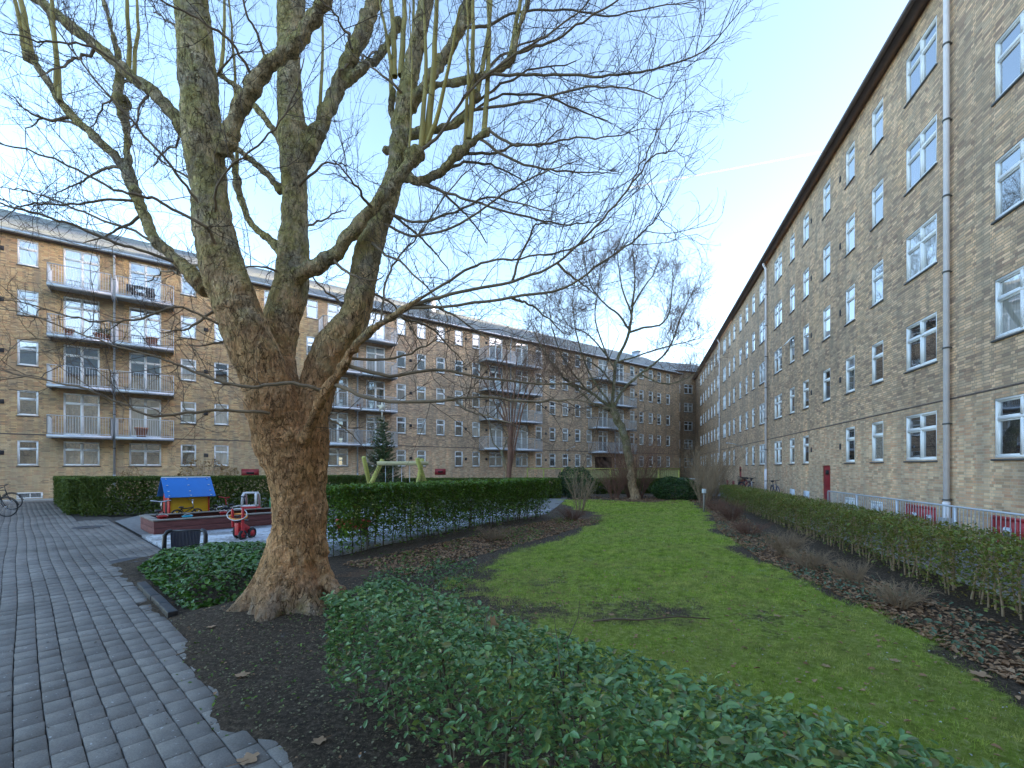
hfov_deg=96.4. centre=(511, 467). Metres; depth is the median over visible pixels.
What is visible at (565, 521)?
ground cover
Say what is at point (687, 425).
window
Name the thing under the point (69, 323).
balcony door
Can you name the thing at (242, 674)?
fallen leaf
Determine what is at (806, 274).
window
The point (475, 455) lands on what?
window
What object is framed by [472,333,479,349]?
window
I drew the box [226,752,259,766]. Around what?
fallen leaf
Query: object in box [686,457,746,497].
shrub
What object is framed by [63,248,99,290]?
balcony door
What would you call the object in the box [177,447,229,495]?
shrub
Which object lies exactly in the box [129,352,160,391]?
balcony door
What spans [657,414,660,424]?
window
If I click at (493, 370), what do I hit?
balcony door
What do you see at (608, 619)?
fallen stick
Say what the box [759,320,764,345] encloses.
window
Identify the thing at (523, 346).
balcony door
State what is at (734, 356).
window
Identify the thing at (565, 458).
window
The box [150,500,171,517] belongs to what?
balance bike
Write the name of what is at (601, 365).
balcony door
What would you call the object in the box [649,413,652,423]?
window
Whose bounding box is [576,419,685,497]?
shrub
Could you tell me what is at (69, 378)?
balcony door
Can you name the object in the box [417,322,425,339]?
window
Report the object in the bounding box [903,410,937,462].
window
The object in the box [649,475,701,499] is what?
shrub
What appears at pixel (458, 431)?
window
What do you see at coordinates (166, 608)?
kerb stones
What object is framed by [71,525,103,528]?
drain cover
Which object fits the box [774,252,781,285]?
window
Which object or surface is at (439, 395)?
window
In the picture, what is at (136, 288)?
bistro table
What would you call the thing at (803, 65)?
sky
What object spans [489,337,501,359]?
balcony door
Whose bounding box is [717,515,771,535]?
shrub
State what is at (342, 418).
balcony door
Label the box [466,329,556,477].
tree
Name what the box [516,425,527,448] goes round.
balcony door
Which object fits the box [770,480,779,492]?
bicycle
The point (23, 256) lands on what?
window
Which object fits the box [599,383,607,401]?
balcony door
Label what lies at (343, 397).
balcony door
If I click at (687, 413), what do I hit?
apartment building
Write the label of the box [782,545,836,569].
shrub
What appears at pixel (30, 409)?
window
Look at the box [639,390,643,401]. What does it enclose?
window
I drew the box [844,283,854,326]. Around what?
window
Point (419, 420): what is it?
window
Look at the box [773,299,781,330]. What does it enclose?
window
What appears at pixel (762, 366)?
window
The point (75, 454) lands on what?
window
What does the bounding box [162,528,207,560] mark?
garden chair
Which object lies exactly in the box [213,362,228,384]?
window
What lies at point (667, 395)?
window
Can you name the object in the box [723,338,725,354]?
window
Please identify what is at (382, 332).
balcony door
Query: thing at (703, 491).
garden post
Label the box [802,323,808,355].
window
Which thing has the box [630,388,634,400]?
window
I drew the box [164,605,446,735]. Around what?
ground cover
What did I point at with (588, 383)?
window
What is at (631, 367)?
window
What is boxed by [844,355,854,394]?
window
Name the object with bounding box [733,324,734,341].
window
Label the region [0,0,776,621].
tree
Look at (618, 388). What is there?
balcony door
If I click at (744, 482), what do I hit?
bicycle
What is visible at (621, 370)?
balcony door
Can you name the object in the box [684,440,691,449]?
window
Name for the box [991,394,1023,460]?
window
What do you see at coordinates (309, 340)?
window
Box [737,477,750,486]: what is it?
bicycle
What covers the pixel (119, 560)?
drain cover
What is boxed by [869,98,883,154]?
window
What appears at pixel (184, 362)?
window
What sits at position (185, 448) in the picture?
window
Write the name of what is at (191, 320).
window
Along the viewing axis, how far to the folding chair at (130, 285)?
25.87 m
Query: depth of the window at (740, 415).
35.88 m
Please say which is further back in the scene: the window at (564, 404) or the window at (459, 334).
the window at (564, 404)
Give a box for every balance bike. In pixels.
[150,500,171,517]
[171,499,201,512]
[209,496,233,510]
[221,495,245,509]
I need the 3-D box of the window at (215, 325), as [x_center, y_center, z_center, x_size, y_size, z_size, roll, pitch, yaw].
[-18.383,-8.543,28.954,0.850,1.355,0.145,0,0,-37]
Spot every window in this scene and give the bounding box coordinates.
[16,239,39,268]
[16,289,37,317]
[16,339,39,367]
[16,390,39,416]
[16,440,39,466]
[17,492,42,498]
[62,441,100,466]
[128,443,161,466]
[180,316,196,339]
[180,401,196,424]
[180,444,196,466]
[181,274,195,296]
[181,359,195,381]
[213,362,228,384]
[213,445,228,466]
[214,321,223,343]
[214,404,228,425]
[263,290,268,309]
[306,299,318,319]
[306,336,314,354]
[328,448,348,466]
[366,449,384,466]
[396,318,405,335]
[396,351,406,368]
[396,417,405,433]
[397,384,405,399]
[397,450,405,466]
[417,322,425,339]
[417,354,425,369]
[417,386,425,399]
[417,418,425,434]
[417,450,425,465]
[436,326,444,342]
[436,357,444,373]
[436,388,444,404]
[436,419,444,435]
[455,330,462,346]
[455,360,462,376]
[455,390,462,406]
[455,421,462,436]
[455,451,462,465]
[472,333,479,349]
[472,363,479,378]
[472,392,479,407]
[472,422,479,437]
[472,452,479,465]
[489,452,501,466]
[516,453,527,466]
[535,400,541,413]
[536,427,541,440]
[536,453,541,466]
[549,376,555,389]
[549,401,554,414]
[550,428,554,440]
[550,454,554,466]
[562,379,567,390]
[562,428,567,441]
[563,403,568,416]
[563,454,567,466]
[575,404,580,417]
[575,429,580,442]
[575,454,579,466]
[586,430,591,442]
[587,381,591,393]
[587,406,591,418]
[587,455,591,466]
[630,366,633,377]
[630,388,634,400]
[630,411,634,422]
[630,433,633,443]
[639,368,642,379]
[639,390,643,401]
[639,412,643,423]
[639,434,642,444]
[649,370,652,381]
[649,391,652,402]
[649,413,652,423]
[649,435,652,445]
[657,372,660,381]
[657,393,660,403]
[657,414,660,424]
[666,373,669,384]
[666,394,669,404]
[666,415,669,425]
[666,436,669,446]
[666,457,669,466]
[684,384,692,394]
[684,403,691,412]
[684,421,691,430]
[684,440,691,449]
[684,458,691,466]
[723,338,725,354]
[723,366,725,382]
[723,395,725,410]
[723,423,725,437]
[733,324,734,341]
[733,356,734,372]
[733,387,734,403]
[733,418,734,434]
[739,315,740,333]
[739,348,740,366]
[739,382,740,399]
[739,415,740,432]
[745,304,747,324]
[745,340,747,359]
[745,376,747,395]
[745,411,747,430]
[745,447,747,465]
[751,294,754,316]
[751,332,754,353]
[751,370,754,390]
[751,446,754,465]
[752,408,754,427]
[758,278,764,306]
[758,402,764,425]
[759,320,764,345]
[759,361,764,385]
[760,444,764,464]
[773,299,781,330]
[773,346,781,375]
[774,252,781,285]
[774,393,781,419]
[774,441,781,464]
[789,234,794,265]
[789,285,794,314]
[789,336,794,364]
[789,387,794,414]
[789,438,794,464]
[802,211,808,247]
[802,267,808,301]
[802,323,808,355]
[802,379,808,409]
[802,435,808,464]
[821,179,830,220]
[821,242,830,281]
[821,368,830,402]
[822,305,830,341]
[844,141,854,189]
[844,212,854,258]
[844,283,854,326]
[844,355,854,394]
[844,426,854,463]
[846,497,854,509]
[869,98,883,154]
[869,178,883,231]
[869,259,883,308]
[869,340,883,385]
[869,421,883,462]
[871,501,881,510]
[903,15,937,108]
[903,114,937,196]
[903,213,937,285]
[903,312,937,373]
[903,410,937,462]
[906,503,935,527]
[990,515,1023,545]
[991,10,1023,106]
[991,138,1023,224]
[991,266,1023,342]
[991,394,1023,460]
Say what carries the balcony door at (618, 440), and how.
in the apartment building at (47, 435)
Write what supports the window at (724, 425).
in the apartment building at (873, 324)
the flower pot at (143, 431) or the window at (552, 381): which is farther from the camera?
the window at (552, 381)
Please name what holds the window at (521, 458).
in the apartment building at (47, 435)
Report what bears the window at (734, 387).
in the apartment building at (873, 324)
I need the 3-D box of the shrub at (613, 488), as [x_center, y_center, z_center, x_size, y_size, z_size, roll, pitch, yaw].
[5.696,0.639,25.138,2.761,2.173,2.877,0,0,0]
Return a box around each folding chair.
[126,284,134,296]
[146,287,154,295]
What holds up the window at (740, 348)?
in the apartment building at (873, 324)
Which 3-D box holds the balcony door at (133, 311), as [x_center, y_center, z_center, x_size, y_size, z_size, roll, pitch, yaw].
[-21.395,-8.100,26.716,1.460,2.280,0.077,0,0,-37]
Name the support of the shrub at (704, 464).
on the garden soil
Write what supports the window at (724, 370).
in the apartment building at (873, 324)
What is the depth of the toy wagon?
11.20 m
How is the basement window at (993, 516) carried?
in the apartment building at (873, 324)
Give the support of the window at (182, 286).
in the apartment building at (47, 435)
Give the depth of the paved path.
3.89 m
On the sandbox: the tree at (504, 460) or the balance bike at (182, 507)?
the balance bike at (182, 507)
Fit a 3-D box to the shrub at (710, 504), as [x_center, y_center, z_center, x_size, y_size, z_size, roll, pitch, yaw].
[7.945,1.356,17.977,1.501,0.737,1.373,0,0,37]
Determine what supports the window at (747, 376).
in the apartment building at (873, 324)
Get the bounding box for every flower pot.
[63,328,74,335]
[90,325,104,338]
[134,427,148,436]
[145,336,158,345]
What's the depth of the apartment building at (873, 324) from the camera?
13.44 m
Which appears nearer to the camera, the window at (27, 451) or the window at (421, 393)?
the window at (27, 451)
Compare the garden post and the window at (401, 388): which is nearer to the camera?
the garden post
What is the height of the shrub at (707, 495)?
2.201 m
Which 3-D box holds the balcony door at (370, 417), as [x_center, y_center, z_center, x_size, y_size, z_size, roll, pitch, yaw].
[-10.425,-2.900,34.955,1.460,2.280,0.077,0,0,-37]
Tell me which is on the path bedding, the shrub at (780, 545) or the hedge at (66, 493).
the hedge at (66, 493)
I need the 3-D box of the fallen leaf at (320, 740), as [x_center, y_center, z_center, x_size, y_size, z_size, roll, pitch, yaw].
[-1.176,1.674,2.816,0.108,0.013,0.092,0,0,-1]
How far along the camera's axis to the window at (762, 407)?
29.21 m
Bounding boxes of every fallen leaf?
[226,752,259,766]
[235,671,249,679]
[312,735,330,744]
[486,615,498,630]
[969,669,991,676]
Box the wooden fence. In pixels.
[527,468,679,485]
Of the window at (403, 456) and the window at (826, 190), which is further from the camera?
the window at (403, 456)
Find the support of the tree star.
attached to the spruce tree at (383, 455)
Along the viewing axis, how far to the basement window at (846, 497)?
16.98 m
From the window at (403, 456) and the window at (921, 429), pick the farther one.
the window at (403, 456)
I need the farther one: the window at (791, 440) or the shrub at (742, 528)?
the window at (791, 440)
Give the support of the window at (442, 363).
in the apartment building at (47, 435)
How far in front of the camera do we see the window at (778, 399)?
25.84 m
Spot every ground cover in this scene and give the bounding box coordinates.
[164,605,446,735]
[351,515,603,572]
[357,556,476,608]
[697,502,1023,679]
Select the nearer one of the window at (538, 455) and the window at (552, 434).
the window at (538, 455)
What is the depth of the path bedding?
7.09 m
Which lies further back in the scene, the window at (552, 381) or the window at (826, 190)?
the window at (552, 381)
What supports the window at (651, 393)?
in the apartment building at (47, 435)
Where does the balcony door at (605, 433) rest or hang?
in the apartment building at (47, 435)
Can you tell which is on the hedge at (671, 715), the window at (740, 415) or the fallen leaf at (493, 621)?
the fallen leaf at (493, 621)
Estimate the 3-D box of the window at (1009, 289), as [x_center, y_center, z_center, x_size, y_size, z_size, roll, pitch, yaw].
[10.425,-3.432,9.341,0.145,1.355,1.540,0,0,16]
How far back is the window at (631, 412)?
53.24 m
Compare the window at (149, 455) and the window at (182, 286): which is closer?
the window at (149, 455)
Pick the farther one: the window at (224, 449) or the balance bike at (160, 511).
the window at (224, 449)
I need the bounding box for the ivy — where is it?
[103,540,265,610]
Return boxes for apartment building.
[0,208,682,500]
[654,361,697,479]
[692,0,1023,545]
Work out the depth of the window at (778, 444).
25.84 m
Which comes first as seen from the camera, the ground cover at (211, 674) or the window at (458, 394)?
the ground cover at (211, 674)
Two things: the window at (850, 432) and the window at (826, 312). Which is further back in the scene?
the window at (826, 312)
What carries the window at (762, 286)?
in the apartment building at (873, 324)
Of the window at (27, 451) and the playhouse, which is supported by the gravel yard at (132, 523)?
the playhouse
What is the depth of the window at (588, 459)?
49.04 m
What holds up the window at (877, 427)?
in the apartment building at (873, 324)
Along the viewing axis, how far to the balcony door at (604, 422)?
50.37 m
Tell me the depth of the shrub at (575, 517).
14.48 m
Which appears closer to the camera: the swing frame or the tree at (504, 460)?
the swing frame
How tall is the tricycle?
0.742 m
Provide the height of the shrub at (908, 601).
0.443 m
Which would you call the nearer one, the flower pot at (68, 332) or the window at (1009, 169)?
the window at (1009, 169)
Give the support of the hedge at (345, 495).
on the garden soil
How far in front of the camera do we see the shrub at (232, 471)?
23.49 m
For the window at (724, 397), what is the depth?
42.44 m
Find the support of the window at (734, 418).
in the apartment building at (873, 324)
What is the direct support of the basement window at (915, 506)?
in the apartment building at (873, 324)
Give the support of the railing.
on the alley
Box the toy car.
[241,492,261,511]
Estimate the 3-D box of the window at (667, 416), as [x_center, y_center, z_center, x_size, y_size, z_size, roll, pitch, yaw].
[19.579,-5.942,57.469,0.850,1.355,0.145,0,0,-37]
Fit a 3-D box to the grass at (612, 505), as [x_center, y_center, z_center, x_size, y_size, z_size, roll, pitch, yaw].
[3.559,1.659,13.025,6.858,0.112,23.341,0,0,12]
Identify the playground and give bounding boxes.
[142,508,553,560]
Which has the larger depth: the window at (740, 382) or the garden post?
the window at (740, 382)
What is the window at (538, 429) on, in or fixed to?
in the apartment building at (47, 435)
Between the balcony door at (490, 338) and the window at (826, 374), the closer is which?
the window at (826, 374)
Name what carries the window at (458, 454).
in the apartment building at (47, 435)
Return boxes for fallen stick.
[593,616,710,621]
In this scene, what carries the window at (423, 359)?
in the apartment building at (47, 435)
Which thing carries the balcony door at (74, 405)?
in the apartment building at (47, 435)
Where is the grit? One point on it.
(86, 656)
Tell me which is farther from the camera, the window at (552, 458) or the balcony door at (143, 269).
the window at (552, 458)
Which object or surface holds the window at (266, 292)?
in the apartment building at (47, 435)
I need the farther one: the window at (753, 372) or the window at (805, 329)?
the window at (753, 372)
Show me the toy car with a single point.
(250, 505)
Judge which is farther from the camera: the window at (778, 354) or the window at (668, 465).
the window at (668, 465)
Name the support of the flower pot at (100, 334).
on the apartment building at (47, 435)
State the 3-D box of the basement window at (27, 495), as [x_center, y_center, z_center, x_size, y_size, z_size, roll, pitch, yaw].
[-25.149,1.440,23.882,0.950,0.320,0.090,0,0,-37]
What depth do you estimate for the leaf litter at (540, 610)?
5.48 m
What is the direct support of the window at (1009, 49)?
in the apartment building at (873, 324)
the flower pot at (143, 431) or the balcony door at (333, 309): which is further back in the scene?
the balcony door at (333, 309)
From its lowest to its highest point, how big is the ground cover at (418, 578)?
0.229 m
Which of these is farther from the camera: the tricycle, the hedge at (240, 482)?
the hedge at (240, 482)
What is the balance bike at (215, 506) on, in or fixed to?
on the gravel yard at (132, 523)
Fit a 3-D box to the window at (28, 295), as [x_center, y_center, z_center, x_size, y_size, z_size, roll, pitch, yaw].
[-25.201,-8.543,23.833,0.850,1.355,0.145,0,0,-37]
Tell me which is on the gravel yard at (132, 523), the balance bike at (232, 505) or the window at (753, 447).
the balance bike at (232, 505)
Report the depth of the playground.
11.16 m
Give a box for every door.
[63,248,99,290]
[63,296,99,336]
[63,345,99,386]
[63,393,99,435]
[129,262,160,300]
[129,307,160,344]
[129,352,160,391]
[129,397,160,437]
[328,303,340,321]
[329,412,347,442]
[333,377,347,406]
[366,345,384,372]
[366,380,384,408]
[366,414,384,444]
[368,312,384,339]
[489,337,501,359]
[489,365,501,389]
[489,395,501,418]
[489,423,501,447]
[516,343,527,363]
[516,370,527,392]
[516,397,527,420]
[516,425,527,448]
[599,359,607,378]
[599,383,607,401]
[599,408,607,426]
[599,431,607,451]
[616,363,623,381]
[616,386,623,404]
[616,432,622,450]
[617,409,623,422]
[824,465,829,503]
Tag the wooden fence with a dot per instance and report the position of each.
(673, 473)
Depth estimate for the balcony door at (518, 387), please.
43.43 m
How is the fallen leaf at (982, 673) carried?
on the garden soil
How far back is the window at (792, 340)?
23.60 m
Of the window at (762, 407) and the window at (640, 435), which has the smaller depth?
the window at (762, 407)
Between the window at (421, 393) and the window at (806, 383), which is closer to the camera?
the window at (806, 383)
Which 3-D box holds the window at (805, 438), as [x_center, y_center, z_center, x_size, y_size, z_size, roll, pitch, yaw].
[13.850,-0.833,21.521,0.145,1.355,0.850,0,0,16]
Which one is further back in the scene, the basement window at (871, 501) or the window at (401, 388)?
the window at (401, 388)
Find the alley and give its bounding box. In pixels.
[595,483,1023,594]
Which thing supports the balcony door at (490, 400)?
in the apartment building at (47, 435)
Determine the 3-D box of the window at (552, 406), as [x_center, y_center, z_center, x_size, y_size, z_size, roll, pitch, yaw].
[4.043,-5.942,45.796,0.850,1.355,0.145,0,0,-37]
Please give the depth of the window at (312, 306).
32.21 m
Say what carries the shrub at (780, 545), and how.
on the garden soil
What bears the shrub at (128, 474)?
on the ground at (118, 517)
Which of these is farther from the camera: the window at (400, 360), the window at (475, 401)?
the window at (475, 401)
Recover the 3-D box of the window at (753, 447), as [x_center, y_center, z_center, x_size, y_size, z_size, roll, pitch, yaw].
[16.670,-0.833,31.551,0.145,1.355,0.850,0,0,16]
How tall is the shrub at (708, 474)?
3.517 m
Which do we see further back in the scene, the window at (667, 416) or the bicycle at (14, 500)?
the window at (667, 416)
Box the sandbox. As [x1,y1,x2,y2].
[139,507,271,534]
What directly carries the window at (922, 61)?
in the apartment building at (873, 324)
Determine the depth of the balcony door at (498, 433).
41.74 m
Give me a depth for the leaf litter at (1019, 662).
5.25 m
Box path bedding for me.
[0,512,160,767]
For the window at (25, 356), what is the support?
in the apartment building at (47, 435)
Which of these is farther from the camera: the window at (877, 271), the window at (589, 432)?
the window at (589, 432)
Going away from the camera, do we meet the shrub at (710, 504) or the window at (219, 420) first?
the shrub at (710, 504)
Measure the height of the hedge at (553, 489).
1.545 m
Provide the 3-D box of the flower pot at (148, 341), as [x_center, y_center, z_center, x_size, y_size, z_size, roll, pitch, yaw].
[-20.638,-7.198,26.226,0.608,0.496,0.608,0,0,0]
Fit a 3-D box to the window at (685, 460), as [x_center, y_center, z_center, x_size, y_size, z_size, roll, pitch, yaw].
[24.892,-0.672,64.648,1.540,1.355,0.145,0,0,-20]
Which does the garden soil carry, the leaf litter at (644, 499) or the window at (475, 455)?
the leaf litter at (644, 499)
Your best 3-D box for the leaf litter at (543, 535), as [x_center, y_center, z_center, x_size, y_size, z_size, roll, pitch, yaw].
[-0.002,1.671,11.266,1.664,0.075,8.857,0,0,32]
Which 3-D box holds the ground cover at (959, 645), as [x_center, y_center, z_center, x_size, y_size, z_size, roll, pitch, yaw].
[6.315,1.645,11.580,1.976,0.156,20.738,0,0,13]
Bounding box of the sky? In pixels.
[0,0,908,364]
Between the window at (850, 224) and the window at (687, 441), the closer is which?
the window at (850, 224)
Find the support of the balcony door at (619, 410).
in the apartment building at (47, 435)
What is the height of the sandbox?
0.375 m
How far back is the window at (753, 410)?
31.75 m
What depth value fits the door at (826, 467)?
19.18 m
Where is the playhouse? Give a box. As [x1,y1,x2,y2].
[157,476,215,513]
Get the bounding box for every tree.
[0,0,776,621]
[359,417,403,504]
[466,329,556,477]
[482,405,520,477]
[491,210,732,498]
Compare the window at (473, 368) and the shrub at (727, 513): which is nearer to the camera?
the shrub at (727, 513)
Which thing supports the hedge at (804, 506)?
on the garden soil
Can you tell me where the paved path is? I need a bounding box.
[0,501,292,767]
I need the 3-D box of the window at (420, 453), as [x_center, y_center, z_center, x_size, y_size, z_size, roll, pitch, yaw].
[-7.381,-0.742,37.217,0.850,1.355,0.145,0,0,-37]
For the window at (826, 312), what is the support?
in the apartment building at (873, 324)
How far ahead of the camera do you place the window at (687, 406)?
64.64 m
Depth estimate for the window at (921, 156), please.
12.67 m
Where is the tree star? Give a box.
[377,402,386,416]
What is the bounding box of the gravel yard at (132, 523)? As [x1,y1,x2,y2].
[116,494,566,535]
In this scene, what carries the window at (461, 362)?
in the apartment building at (47, 435)
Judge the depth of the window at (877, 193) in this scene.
15.11 m
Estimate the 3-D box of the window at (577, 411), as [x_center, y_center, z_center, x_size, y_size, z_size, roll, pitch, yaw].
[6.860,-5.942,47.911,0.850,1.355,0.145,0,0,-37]
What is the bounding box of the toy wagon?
[335,519,371,534]
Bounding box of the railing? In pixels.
[827,490,1023,546]
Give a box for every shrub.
[120,457,149,500]
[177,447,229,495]
[215,455,243,497]
[474,525,513,541]
[554,503,591,520]
[558,455,594,497]
[560,458,602,511]
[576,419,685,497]
[594,462,637,498]
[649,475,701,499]
[663,435,758,491]
[679,463,728,505]
[685,437,737,499]
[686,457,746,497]
[700,496,730,510]
[708,498,751,520]
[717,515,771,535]
[760,525,817,554]
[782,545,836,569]
[822,553,876,585]
[857,572,940,608]
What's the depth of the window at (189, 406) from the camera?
27.96 m
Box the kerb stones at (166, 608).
[137,581,177,618]
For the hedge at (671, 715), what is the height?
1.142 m
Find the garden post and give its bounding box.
[702,489,705,511]
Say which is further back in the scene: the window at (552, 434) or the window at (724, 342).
the window at (552, 434)
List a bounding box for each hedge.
[53,472,106,514]
[79,470,365,516]
[319,575,1010,767]
[326,472,550,555]
[333,474,561,498]
[555,477,687,493]
[719,484,1023,625]
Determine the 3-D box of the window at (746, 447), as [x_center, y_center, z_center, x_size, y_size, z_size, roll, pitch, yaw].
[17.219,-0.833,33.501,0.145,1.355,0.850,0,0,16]
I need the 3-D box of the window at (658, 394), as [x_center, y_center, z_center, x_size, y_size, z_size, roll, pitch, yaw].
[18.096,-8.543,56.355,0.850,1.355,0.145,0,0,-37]
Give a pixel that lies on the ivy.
(191, 556)
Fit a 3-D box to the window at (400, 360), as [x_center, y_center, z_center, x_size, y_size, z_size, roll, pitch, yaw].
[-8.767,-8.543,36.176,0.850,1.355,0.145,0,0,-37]
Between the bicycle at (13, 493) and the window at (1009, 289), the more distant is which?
the bicycle at (13, 493)
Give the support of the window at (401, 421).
in the apartment building at (47, 435)
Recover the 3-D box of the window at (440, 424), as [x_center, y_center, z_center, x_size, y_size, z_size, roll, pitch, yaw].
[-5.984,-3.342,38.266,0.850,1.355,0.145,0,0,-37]
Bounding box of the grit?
[8,550,226,760]
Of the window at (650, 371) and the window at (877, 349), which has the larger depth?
the window at (650, 371)
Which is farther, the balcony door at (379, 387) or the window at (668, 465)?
the window at (668, 465)
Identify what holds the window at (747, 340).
in the apartment building at (873, 324)
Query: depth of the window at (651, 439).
55.39 m
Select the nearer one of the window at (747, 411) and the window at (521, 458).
the window at (747, 411)
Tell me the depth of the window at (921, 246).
12.67 m
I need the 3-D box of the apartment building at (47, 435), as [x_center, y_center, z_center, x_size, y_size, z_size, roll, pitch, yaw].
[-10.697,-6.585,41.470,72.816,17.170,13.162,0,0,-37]
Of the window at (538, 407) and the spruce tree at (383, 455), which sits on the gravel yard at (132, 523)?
the spruce tree at (383, 455)
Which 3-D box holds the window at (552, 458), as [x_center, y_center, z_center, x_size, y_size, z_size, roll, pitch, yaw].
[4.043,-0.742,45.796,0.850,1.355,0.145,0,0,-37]
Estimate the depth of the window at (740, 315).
35.88 m
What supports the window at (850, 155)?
in the apartment building at (873, 324)
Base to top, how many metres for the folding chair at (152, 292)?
0.850 m
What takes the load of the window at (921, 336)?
in the apartment building at (873, 324)
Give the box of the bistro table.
[132,285,146,296]
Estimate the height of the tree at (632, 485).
16.174 m
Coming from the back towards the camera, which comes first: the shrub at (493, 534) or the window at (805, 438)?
the window at (805, 438)
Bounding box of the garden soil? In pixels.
[110,491,1023,767]
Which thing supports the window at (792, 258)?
in the apartment building at (873, 324)
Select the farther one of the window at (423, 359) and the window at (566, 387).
the window at (566, 387)
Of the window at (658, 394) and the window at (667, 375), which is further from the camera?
the window at (667, 375)
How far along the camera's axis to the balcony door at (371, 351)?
34.92 m
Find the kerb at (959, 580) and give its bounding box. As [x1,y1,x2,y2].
[741,503,1023,604]
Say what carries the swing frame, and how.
on the playground
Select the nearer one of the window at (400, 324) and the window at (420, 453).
the window at (400, 324)
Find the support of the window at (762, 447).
in the apartment building at (873, 324)
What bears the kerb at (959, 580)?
on the alley
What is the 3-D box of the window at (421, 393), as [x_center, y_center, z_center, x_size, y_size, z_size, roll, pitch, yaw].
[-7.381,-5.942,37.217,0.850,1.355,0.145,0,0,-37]
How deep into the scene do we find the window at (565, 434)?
46.92 m
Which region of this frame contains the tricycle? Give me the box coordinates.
[227,508,255,539]
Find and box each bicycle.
[0,484,23,509]
[0,487,18,516]
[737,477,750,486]
[738,477,753,486]
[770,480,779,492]
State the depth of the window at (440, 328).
38.27 m
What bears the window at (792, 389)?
in the apartment building at (873, 324)
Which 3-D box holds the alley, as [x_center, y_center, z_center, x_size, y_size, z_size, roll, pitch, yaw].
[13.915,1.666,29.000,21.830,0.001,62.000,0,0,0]
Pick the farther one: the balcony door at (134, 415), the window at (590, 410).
the window at (590, 410)
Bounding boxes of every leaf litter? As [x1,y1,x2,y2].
[149,554,974,757]
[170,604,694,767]
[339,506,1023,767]
[343,517,602,575]
[578,495,714,503]
[695,503,1023,683]
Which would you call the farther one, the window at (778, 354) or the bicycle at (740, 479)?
the bicycle at (740, 479)
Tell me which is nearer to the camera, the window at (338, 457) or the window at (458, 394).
the window at (338, 457)
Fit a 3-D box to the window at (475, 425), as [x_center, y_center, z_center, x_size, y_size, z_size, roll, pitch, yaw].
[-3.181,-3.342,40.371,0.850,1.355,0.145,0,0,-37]
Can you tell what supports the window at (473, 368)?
in the apartment building at (47, 435)
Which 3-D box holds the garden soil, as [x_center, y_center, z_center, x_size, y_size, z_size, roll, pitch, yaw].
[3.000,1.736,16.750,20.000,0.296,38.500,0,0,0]
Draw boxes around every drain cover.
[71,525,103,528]
[108,557,149,563]
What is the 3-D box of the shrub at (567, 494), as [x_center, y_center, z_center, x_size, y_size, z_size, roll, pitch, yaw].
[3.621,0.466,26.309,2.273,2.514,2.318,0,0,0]
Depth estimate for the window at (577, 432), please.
47.96 m
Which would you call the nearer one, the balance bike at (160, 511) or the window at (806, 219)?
the balance bike at (160, 511)
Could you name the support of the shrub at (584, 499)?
on the garden soil
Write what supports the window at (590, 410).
in the apartment building at (47, 435)
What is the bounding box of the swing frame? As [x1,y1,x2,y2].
[357,456,436,521]
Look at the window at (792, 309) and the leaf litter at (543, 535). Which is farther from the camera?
the window at (792, 309)
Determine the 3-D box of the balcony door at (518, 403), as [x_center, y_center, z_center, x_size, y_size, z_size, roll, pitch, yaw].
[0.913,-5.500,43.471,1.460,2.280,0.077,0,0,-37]
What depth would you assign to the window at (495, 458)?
41.64 m
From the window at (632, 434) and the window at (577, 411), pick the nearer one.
the window at (577, 411)
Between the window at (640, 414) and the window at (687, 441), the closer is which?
the window at (640, 414)
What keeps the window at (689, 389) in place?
in the apartment building at (687, 413)
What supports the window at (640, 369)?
in the apartment building at (47, 435)
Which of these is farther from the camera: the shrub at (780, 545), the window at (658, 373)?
the window at (658, 373)
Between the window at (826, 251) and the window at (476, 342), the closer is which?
the window at (826, 251)
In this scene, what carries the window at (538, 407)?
in the apartment building at (47, 435)
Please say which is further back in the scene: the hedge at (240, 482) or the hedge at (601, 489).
the hedge at (601, 489)
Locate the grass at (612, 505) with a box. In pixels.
[417,499,1023,767]
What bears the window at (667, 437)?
in the apartment building at (47, 435)
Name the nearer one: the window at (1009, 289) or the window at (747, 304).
the window at (1009, 289)
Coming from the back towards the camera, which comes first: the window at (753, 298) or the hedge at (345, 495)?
the window at (753, 298)
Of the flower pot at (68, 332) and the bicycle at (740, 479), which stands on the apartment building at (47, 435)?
the flower pot at (68, 332)
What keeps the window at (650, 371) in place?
in the apartment building at (47, 435)
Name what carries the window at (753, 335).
in the apartment building at (873, 324)
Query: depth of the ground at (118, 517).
16.90 m
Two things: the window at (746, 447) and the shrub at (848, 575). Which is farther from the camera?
the window at (746, 447)
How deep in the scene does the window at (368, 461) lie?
34.74 m
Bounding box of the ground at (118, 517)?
[103,486,523,520]
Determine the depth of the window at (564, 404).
46.92 m
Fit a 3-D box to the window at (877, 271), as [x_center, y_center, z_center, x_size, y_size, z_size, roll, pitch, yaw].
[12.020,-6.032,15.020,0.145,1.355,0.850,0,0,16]
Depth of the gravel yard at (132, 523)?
16.46 m

